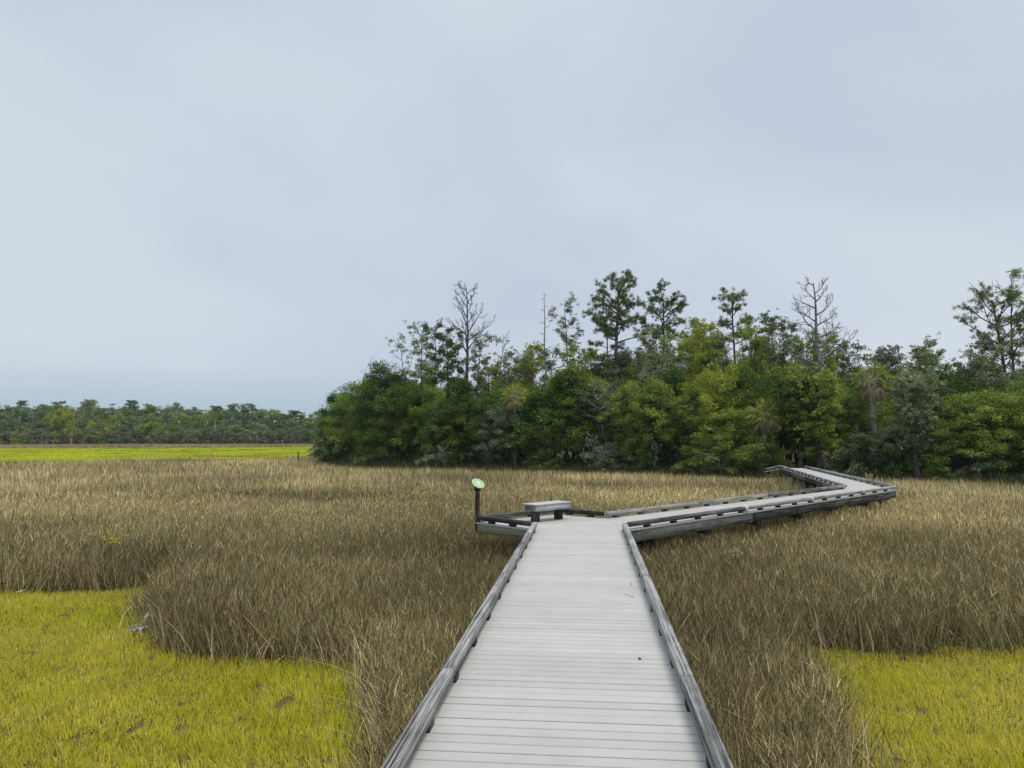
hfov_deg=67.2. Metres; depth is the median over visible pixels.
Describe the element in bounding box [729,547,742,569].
seed head
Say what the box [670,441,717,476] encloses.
bush
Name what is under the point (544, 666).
boardwalk
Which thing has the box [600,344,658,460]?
marsh shrub
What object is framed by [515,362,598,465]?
dark cedar
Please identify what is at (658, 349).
marsh shrub
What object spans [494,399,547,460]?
dark cedar
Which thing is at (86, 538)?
marsh shrub
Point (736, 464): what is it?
bush
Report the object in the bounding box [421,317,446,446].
slender tree
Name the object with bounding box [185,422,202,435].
distant tree
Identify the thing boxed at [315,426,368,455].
dark cedar
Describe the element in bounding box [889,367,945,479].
slender tree
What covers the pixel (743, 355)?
slender tree
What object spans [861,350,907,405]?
marsh shrub
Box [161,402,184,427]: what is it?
distant tree
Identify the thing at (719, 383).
wax myrtle
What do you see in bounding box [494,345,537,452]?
slender tree
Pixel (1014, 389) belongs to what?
dark cedar
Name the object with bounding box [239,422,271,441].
distant tree
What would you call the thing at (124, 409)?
distant tree
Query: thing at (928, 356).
slender tree
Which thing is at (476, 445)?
dark cedar
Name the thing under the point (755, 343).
slender tree
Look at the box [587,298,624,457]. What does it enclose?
tall pine
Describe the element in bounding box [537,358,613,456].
wax myrtle
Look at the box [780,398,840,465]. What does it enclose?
wax myrtle
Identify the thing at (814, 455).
wax myrtle
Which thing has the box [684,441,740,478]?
bush
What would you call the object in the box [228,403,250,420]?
distant tree
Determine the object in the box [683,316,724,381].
slender tree
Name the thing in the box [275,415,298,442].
distant tree
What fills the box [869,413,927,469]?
wax myrtle
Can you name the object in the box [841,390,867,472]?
cabbage palm
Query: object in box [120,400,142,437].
distant tree
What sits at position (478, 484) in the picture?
trail sign
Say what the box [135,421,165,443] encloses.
distant tree
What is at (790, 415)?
slender tree
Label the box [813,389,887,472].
cedar
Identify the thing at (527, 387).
live oak
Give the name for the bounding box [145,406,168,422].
distant tree
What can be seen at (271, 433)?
distant bush
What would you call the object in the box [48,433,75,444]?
distant bush
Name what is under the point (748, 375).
dark cedar
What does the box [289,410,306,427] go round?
distant tree
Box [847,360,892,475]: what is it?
cabbage palm
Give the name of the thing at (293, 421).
distant tree
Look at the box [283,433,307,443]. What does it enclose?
distant bush
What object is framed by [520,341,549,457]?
slender tree
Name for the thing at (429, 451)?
bush
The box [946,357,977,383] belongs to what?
slender tree
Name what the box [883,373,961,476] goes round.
marsh shrub
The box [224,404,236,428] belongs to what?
distant tree
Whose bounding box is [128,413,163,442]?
distant tree
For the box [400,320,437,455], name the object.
slender tree
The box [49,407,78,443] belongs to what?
distant tree
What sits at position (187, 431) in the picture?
distant bush
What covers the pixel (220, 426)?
distant tree
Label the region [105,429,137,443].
distant bush
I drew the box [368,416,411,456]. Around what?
wax myrtle
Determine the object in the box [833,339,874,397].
slender tree
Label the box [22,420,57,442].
distant tree
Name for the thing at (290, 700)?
ground
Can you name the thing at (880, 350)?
slender tree
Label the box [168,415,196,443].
distant tree
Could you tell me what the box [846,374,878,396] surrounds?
dark cedar
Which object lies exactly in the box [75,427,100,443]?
distant bush
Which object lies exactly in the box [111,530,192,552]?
marsh shrub
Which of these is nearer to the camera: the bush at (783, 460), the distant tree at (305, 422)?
the bush at (783, 460)
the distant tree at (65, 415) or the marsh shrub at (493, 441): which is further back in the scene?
the distant tree at (65, 415)
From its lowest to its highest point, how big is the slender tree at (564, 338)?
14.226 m
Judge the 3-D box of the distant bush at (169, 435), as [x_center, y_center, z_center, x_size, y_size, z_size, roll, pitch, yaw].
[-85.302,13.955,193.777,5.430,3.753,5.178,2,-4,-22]
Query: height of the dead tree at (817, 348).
12.864 m
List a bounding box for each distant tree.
[0,405,10,419]
[0,410,21,443]
[0,419,16,443]
[0,419,26,444]
[4,411,29,443]
[5,406,21,430]
[9,423,45,443]
[12,406,44,440]
[16,400,29,428]
[20,407,49,430]
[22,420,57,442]
[23,409,54,438]
[30,404,47,414]
[31,406,60,439]
[33,406,59,438]
[38,412,65,443]
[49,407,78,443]
[52,400,71,410]
[61,421,92,443]
[62,407,86,438]
[75,399,99,427]
[76,413,104,437]
[77,401,92,416]
[77,404,106,436]
[81,420,112,436]
[83,419,119,443]
[92,422,131,442]
[94,408,111,440]
[104,403,127,421]
[104,413,129,438]
[112,422,136,442]
[113,405,137,439]
[118,416,151,443]
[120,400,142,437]
[124,402,145,423]
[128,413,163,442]
[131,410,145,423]
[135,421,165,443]
[141,403,155,422]
[143,406,166,426]
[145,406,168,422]
[145,423,172,441]
[150,418,178,443]
[156,409,186,443]
[157,420,181,443]
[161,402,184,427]
[167,412,196,432]
[168,403,194,429]
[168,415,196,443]
[175,413,206,440]
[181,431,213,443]
[182,406,205,424]
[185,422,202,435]
[194,409,219,436]
[195,420,221,443]
[196,411,224,435]
[202,410,225,441]
[208,424,235,441]
[210,409,246,441]
[213,405,223,419]
[217,422,245,443]
[221,420,259,442]
[222,410,249,442]
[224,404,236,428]
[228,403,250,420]
[231,409,252,439]
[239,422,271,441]
[240,402,257,424]
[242,409,269,430]
[248,409,275,443]
[250,428,280,441]
[255,409,283,433]
[257,415,282,442]
[263,421,293,442]
[266,410,283,429]
[267,427,305,442]
[274,419,299,442]
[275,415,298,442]
[284,410,302,430]
[287,426,311,440]
[288,420,312,440]
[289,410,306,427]
[294,415,313,429]
[297,423,316,441]
[300,417,316,442]
[306,411,319,429]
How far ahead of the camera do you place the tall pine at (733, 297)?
60.44 m
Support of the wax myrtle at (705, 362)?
on the ground at (290, 700)
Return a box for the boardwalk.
[381,465,896,767]
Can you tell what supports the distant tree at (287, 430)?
on the ground at (290, 700)
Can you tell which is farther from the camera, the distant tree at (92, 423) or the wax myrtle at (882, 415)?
the distant tree at (92, 423)
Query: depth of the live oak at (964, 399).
43.99 m
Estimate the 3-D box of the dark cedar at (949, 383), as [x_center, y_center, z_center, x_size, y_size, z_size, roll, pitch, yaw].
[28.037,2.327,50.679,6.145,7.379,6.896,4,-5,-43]
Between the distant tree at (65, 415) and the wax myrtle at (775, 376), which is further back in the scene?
the distant tree at (65, 415)
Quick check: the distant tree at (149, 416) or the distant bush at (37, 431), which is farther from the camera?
the distant tree at (149, 416)
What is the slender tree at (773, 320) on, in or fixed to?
on the ground at (290, 700)
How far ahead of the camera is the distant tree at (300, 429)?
200.57 m
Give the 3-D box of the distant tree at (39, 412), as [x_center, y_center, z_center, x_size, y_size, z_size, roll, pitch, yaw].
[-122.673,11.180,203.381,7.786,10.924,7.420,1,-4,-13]
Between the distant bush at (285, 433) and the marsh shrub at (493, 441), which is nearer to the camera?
the marsh shrub at (493, 441)
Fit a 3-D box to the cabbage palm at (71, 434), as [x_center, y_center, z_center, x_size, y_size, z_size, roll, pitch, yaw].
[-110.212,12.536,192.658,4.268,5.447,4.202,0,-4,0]
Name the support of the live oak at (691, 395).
on the ground at (290, 700)
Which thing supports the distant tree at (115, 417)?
on the ground at (290, 700)
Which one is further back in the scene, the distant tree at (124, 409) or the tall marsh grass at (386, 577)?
the distant tree at (124, 409)
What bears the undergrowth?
on the ground at (290, 700)
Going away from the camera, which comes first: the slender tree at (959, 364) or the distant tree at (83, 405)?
the slender tree at (959, 364)
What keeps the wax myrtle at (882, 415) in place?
on the ground at (290, 700)
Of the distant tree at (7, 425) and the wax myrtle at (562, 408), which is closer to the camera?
the wax myrtle at (562, 408)
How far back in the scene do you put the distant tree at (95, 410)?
206.19 m
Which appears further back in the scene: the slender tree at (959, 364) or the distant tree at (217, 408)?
the distant tree at (217, 408)
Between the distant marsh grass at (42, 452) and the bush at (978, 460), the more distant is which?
the distant marsh grass at (42, 452)
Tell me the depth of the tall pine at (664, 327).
61.95 m
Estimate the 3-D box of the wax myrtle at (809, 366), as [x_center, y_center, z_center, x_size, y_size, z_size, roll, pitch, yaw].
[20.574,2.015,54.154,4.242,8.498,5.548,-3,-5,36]
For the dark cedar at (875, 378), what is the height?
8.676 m
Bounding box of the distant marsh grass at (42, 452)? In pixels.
[0,443,345,463]
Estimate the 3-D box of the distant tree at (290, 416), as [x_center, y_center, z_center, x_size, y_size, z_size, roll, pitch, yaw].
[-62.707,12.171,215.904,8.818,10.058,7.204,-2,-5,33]
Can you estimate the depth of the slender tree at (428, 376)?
64.10 m
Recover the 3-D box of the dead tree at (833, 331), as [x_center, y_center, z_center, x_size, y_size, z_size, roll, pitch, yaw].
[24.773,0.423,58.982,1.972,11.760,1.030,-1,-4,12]
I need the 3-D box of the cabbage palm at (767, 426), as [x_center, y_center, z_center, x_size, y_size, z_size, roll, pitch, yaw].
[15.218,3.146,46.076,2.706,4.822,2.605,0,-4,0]
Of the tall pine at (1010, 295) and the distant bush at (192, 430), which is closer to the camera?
the tall pine at (1010, 295)
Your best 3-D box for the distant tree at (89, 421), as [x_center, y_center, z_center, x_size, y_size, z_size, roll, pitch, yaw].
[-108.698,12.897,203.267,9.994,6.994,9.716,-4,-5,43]
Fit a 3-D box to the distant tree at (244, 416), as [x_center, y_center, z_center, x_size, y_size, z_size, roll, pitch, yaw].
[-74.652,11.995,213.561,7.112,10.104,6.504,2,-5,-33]
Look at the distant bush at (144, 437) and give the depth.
194.32 m
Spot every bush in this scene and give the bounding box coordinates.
[0,431,26,444]
[0,432,7,443]
[9,428,36,444]
[25,429,49,444]
[40,431,61,443]
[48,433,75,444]
[58,427,83,443]
[69,435,87,443]
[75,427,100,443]
[88,427,109,443]
[98,430,124,444]
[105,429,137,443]
[126,429,146,443]
[135,432,158,443]
[146,430,173,443]
[162,432,183,443]
[170,428,199,443]
[180,428,212,443]
[194,428,219,443]
[211,428,229,443]
[222,434,238,443]
[229,433,245,443]
[239,435,256,443]
[244,430,272,443]
[260,430,280,443]
[272,430,291,443]
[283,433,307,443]
[298,434,319,443]
[306,441,328,456]
[320,446,348,463]
[352,443,382,467]
[414,440,443,468]
[435,446,463,468]
[523,447,566,470]
[582,440,629,472]
[624,441,666,473]
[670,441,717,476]
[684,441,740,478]
[729,441,779,478]
[732,431,786,476]
[766,449,794,477]
[816,441,868,476]
[863,447,922,479]
[906,450,970,481]
[952,447,1017,481]
[983,446,1023,484]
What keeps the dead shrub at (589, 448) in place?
on the ground at (290, 700)
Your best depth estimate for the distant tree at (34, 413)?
204.12 m
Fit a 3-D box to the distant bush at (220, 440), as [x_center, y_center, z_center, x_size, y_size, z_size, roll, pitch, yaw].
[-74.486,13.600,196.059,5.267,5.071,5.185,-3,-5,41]
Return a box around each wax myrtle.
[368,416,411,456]
[386,380,451,462]
[472,367,499,455]
[478,374,524,457]
[501,350,548,457]
[523,384,560,454]
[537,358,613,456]
[545,378,601,458]
[595,379,663,466]
[611,374,691,470]
[649,369,700,462]
[659,376,721,448]
[667,362,781,463]
[676,325,739,380]
[690,405,789,474]
[718,356,791,446]
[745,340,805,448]
[752,361,801,461]
[770,367,854,461]
[772,355,822,463]
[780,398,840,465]
[793,397,870,468]
[804,349,852,393]
[826,401,901,461]
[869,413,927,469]
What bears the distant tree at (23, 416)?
on the ground at (290, 700)
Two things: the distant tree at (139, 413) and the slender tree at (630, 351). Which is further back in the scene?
the distant tree at (139, 413)
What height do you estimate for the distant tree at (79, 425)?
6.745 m
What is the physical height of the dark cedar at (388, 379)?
9.268 m
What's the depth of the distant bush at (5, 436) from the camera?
192.16 m
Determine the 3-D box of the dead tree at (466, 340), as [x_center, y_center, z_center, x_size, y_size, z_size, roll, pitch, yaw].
[-3.535,-1.112,62.998,4.275,15.405,2.590,-2,-4,25]
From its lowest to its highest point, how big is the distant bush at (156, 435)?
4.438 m
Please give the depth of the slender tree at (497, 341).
66.07 m
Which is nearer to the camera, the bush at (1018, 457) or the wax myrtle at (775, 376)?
the bush at (1018, 457)
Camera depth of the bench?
16.05 m
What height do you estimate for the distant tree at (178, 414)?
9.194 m
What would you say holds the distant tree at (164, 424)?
on the ground at (290, 700)
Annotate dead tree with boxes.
[445,280,496,457]
[538,304,552,460]
[780,277,858,456]
[820,313,845,372]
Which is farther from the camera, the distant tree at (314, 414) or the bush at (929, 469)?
the distant tree at (314, 414)
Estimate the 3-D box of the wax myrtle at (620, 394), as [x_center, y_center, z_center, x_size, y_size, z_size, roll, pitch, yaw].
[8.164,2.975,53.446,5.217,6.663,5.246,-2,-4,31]
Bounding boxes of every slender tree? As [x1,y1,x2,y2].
[384,333,413,460]
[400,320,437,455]
[402,363,438,456]
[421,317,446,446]
[423,356,457,399]
[435,325,458,455]
[441,327,471,456]
[463,330,496,455]
[474,355,504,456]
[492,331,516,377]
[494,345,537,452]
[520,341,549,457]
[537,341,565,456]
[547,292,584,457]
[555,341,598,458]
[582,347,613,453]
[622,346,640,455]
[631,323,669,455]
[658,331,690,458]
[672,331,701,459]
[678,319,707,362]
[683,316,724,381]
[702,321,739,374]
[732,323,770,374]
[735,317,779,411]
[757,318,796,459]
[758,310,790,443]
[767,370,821,467]
[776,308,801,463]
[786,363,843,471]
[787,334,816,460]
[805,325,846,462]
[820,332,847,375]
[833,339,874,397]
[870,344,905,413]
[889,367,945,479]
[903,331,947,439]
[910,341,956,398]
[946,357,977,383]
[955,343,1009,396]
[967,331,997,380]
[990,268,1023,375]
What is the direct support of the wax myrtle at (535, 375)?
on the ground at (290, 700)
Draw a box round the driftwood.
[126,612,152,634]
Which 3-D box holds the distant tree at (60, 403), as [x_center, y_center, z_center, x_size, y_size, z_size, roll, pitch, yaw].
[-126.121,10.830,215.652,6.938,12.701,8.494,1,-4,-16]
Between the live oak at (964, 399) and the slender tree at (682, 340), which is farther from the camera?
the slender tree at (682, 340)
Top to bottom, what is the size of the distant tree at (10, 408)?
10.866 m
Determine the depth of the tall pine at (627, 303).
60.06 m
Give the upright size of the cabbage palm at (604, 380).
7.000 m
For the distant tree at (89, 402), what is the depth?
214.70 m
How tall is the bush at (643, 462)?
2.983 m
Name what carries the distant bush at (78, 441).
on the ground at (290, 700)
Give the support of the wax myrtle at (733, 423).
on the ground at (290, 700)
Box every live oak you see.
[320,378,400,461]
[495,379,553,451]
[611,358,662,459]
[658,384,735,463]
[790,401,883,461]
[859,394,903,448]
[889,397,1022,475]
[923,389,1023,471]
[948,386,1023,477]
[994,376,1023,452]
[1009,368,1023,378]
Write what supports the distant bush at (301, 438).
on the ground at (290, 700)
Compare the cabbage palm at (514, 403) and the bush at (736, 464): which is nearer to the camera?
the bush at (736, 464)
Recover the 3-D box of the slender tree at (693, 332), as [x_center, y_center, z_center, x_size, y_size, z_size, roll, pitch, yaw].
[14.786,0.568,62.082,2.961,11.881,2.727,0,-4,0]
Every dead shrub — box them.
[438,444,454,467]
[480,429,503,464]
[579,433,600,468]
[649,440,662,470]
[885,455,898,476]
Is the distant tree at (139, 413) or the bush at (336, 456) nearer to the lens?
the bush at (336, 456)
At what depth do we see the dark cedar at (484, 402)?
57.21 m
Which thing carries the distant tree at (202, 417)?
on the ground at (290, 700)
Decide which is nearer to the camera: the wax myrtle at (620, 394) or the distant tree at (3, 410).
the wax myrtle at (620, 394)
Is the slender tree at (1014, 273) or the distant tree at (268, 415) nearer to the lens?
the slender tree at (1014, 273)
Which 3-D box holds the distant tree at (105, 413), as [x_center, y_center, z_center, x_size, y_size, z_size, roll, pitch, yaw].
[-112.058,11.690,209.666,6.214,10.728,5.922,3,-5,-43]
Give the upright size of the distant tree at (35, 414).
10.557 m
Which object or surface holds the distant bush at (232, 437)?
on the ground at (290, 700)
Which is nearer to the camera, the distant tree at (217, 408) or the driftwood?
the driftwood
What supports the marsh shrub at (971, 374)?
on the ground at (290, 700)
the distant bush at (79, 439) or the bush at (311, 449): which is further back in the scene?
the distant bush at (79, 439)
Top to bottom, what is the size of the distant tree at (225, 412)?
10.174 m
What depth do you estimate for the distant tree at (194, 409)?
215.73 m
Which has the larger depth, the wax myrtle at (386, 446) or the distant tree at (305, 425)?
the distant tree at (305, 425)
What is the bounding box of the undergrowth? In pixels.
[314,451,1023,486]
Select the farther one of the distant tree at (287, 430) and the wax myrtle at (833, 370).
the distant tree at (287, 430)
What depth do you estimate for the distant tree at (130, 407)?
215.19 m
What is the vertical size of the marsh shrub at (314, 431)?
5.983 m
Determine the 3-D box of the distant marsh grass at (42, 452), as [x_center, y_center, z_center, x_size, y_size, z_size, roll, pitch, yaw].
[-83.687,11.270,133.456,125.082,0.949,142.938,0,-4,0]
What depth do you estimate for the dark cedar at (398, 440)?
59.58 m
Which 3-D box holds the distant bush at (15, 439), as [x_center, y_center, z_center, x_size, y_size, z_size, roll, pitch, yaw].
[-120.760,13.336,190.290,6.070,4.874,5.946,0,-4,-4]
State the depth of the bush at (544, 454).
54.09 m
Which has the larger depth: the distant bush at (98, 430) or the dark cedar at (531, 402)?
the distant bush at (98, 430)
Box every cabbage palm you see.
[63,424,79,444]
[499,384,530,465]
[586,375,610,459]
[745,397,785,474]
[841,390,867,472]
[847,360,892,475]
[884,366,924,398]
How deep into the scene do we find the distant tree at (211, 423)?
201.90 m
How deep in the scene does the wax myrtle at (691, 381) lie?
53.84 m
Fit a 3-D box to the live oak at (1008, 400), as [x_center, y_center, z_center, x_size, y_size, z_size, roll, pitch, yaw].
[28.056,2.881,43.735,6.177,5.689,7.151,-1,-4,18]
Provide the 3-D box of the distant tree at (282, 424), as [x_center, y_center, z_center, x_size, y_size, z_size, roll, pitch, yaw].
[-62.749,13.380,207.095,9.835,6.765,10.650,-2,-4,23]
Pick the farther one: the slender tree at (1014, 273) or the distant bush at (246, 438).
the distant bush at (246, 438)
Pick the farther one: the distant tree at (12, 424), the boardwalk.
the distant tree at (12, 424)
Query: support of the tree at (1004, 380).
on the ground at (290, 700)
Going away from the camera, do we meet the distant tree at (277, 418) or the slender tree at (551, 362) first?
the slender tree at (551, 362)
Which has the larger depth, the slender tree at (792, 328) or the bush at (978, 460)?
the slender tree at (792, 328)
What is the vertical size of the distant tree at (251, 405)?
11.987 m
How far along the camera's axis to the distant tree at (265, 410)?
212.82 m
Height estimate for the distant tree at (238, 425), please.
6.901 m
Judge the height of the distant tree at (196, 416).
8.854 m
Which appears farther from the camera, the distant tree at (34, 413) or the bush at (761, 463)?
the distant tree at (34, 413)
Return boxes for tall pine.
[582,268,654,455]
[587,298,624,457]
[639,277,689,461]
[711,286,759,457]
[952,281,1023,379]
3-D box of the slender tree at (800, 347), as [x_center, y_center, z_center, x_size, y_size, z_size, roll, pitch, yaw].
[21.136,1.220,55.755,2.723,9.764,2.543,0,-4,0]
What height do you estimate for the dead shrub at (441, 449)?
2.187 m
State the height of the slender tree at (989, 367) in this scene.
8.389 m
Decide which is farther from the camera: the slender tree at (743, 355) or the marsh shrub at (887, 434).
the slender tree at (743, 355)
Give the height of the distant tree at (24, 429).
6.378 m
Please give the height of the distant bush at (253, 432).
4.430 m
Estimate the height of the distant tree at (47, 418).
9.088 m
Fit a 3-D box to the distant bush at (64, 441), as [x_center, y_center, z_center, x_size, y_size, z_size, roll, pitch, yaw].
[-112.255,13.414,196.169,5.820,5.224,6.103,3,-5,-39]
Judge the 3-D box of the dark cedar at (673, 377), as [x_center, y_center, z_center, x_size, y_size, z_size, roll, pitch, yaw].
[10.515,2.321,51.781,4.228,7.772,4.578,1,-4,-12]
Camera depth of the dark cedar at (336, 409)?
100.80 m
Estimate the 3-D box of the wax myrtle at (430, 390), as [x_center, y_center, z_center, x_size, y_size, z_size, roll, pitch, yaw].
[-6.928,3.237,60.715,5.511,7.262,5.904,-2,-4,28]
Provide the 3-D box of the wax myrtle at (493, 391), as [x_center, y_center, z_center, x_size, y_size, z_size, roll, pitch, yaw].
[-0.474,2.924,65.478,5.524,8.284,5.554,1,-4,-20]
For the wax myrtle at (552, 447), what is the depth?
63.84 m
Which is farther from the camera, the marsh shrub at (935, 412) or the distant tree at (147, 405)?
the distant tree at (147, 405)
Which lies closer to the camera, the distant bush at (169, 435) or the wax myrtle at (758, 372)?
the wax myrtle at (758, 372)
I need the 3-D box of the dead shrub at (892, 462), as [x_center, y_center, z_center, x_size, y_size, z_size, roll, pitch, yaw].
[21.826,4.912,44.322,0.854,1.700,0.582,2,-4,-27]
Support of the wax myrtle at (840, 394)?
on the ground at (290, 700)
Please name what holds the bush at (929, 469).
on the ground at (290, 700)
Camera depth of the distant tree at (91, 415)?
202.12 m
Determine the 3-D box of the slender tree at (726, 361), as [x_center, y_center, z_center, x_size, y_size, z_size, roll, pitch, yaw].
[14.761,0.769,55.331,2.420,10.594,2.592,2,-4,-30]
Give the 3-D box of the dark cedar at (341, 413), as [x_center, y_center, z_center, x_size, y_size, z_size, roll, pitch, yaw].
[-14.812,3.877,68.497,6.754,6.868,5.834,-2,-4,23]
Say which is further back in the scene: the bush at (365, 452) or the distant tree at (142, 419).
the distant tree at (142, 419)
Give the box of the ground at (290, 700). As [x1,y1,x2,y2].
[0,436,1023,767]
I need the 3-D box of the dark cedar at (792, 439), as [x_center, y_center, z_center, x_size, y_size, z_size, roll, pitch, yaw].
[23.169,3.125,59.818,10.727,7.036,9.266,1,-4,-16]
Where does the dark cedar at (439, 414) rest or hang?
on the ground at (290, 700)
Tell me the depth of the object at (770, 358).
56.33 m
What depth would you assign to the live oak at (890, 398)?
52.44 m
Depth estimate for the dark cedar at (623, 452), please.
64.28 m
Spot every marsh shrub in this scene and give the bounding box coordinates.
[82,531,94,553]
[101,533,128,553]
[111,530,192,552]
[309,410,336,449]
[468,402,527,468]
[566,380,640,464]
[587,353,629,454]
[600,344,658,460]
[625,348,694,460]
[633,337,677,459]
[842,422,919,475]
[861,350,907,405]
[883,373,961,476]
[909,356,937,379]
[949,354,1015,388]
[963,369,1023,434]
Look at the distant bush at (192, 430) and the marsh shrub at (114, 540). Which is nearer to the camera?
the marsh shrub at (114, 540)
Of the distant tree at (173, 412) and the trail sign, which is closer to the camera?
the trail sign
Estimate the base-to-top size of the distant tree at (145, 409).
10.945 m
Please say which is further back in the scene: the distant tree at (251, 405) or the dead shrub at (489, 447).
the distant tree at (251, 405)
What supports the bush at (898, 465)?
on the ground at (290, 700)
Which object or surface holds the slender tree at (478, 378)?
on the ground at (290, 700)
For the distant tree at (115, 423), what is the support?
on the ground at (290, 700)
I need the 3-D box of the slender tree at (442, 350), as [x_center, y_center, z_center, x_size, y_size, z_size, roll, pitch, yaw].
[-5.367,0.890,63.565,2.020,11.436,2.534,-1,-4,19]
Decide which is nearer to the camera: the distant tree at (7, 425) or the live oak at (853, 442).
the live oak at (853, 442)
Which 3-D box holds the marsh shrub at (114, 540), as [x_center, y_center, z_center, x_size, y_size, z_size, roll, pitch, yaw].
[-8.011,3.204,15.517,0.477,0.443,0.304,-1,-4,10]
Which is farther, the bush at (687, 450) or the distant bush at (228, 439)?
the distant bush at (228, 439)
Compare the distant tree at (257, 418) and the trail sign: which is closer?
the trail sign
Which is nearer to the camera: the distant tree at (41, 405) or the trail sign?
the trail sign
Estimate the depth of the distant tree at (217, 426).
198.38 m
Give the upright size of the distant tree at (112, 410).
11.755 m
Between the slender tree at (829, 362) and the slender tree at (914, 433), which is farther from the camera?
the slender tree at (829, 362)
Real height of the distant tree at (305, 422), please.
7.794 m
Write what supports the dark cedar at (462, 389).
on the ground at (290, 700)
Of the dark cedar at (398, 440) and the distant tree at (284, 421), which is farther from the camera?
the distant tree at (284, 421)
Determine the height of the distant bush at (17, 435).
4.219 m
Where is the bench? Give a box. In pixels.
[522,500,570,521]
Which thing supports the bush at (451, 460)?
on the ground at (290, 700)
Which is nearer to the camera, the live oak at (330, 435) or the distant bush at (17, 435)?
the live oak at (330, 435)
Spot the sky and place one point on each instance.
(204, 204)
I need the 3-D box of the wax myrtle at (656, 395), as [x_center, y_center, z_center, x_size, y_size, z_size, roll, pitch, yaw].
[9.530,2.855,51.523,5.524,7.190,5.554,-3,-5,34]
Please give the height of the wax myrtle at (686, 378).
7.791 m
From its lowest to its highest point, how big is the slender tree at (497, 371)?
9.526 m
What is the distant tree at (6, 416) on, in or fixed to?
on the ground at (290, 700)
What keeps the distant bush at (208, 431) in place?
on the ground at (290, 700)
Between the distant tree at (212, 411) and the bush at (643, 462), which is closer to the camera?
the bush at (643, 462)
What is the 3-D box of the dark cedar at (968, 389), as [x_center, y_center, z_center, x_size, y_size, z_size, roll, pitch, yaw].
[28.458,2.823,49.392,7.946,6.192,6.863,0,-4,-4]
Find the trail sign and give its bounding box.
[472,479,484,531]
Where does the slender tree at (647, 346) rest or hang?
on the ground at (290, 700)
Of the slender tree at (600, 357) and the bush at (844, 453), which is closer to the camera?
the bush at (844, 453)
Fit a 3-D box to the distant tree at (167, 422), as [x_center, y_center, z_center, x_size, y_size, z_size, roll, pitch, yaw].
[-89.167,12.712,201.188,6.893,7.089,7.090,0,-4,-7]
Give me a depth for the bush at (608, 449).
51.68 m
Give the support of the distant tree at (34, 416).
on the ground at (290, 700)
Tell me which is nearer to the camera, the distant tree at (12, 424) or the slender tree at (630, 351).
the slender tree at (630, 351)
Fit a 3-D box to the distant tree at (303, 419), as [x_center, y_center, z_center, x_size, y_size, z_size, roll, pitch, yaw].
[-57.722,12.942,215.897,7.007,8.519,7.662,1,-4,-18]
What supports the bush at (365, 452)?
on the ground at (290, 700)
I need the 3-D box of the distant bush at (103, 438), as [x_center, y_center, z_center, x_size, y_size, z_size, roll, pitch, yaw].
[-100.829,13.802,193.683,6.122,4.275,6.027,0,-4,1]
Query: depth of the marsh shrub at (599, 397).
53.82 m
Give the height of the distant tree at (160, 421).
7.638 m
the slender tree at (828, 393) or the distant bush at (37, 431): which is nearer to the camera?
the slender tree at (828, 393)
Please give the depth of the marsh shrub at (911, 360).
55.67 m
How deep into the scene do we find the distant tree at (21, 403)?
211.24 m
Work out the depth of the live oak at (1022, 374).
51.31 m
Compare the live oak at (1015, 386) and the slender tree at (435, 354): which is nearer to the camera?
the live oak at (1015, 386)
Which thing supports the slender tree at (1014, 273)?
on the ground at (290, 700)
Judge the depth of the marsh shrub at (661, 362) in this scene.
55.42 m
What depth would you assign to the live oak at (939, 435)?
43.64 m
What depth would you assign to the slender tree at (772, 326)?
54.86 m
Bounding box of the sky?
[0,0,1023,434]
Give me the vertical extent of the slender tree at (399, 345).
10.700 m
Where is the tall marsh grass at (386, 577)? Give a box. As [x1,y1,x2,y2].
[0,455,1023,767]
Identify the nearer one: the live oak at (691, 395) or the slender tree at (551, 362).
the live oak at (691, 395)
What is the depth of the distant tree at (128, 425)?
198.20 m
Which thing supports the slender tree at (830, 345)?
on the ground at (290, 700)
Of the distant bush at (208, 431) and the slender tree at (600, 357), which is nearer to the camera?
the slender tree at (600, 357)
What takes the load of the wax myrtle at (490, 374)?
on the ground at (290, 700)
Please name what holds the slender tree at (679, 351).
on the ground at (290, 700)
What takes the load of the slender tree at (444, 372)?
on the ground at (290, 700)
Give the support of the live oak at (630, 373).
on the ground at (290, 700)
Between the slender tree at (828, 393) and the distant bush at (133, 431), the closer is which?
the slender tree at (828, 393)
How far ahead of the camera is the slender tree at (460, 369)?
65.24 m
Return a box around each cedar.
[302,389,377,459]
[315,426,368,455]
[319,388,362,442]
[342,356,417,459]
[357,377,441,463]
[411,396,478,462]
[426,374,486,463]
[434,392,517,467]
[453,413,494,458]
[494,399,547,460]
[495,386,565,464]
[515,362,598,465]
[542,377,611,464]
[601,386,669,461]
[637,364,700,467]
[717,359,779,444]
[770,369,792,461]
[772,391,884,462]
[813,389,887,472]
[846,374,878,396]
[850,365,905,398]
[902,365,984,442]
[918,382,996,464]
[982,379,1023,467]
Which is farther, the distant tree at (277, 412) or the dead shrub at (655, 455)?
the distant tree at (277, 412)
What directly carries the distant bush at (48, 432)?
on the ground at (290, 700)
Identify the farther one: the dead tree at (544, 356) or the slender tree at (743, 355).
the dead tree at (544, 356)
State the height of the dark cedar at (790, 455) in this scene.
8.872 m
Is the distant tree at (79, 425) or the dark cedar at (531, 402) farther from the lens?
the distant tree at (79, 425)
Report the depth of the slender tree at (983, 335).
52.00 m
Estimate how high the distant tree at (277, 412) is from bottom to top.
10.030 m
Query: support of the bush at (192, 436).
on the ground at (290, 700)
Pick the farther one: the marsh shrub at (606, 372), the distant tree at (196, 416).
the distant tree at (196, 416)
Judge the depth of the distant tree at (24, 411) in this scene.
203.65 m

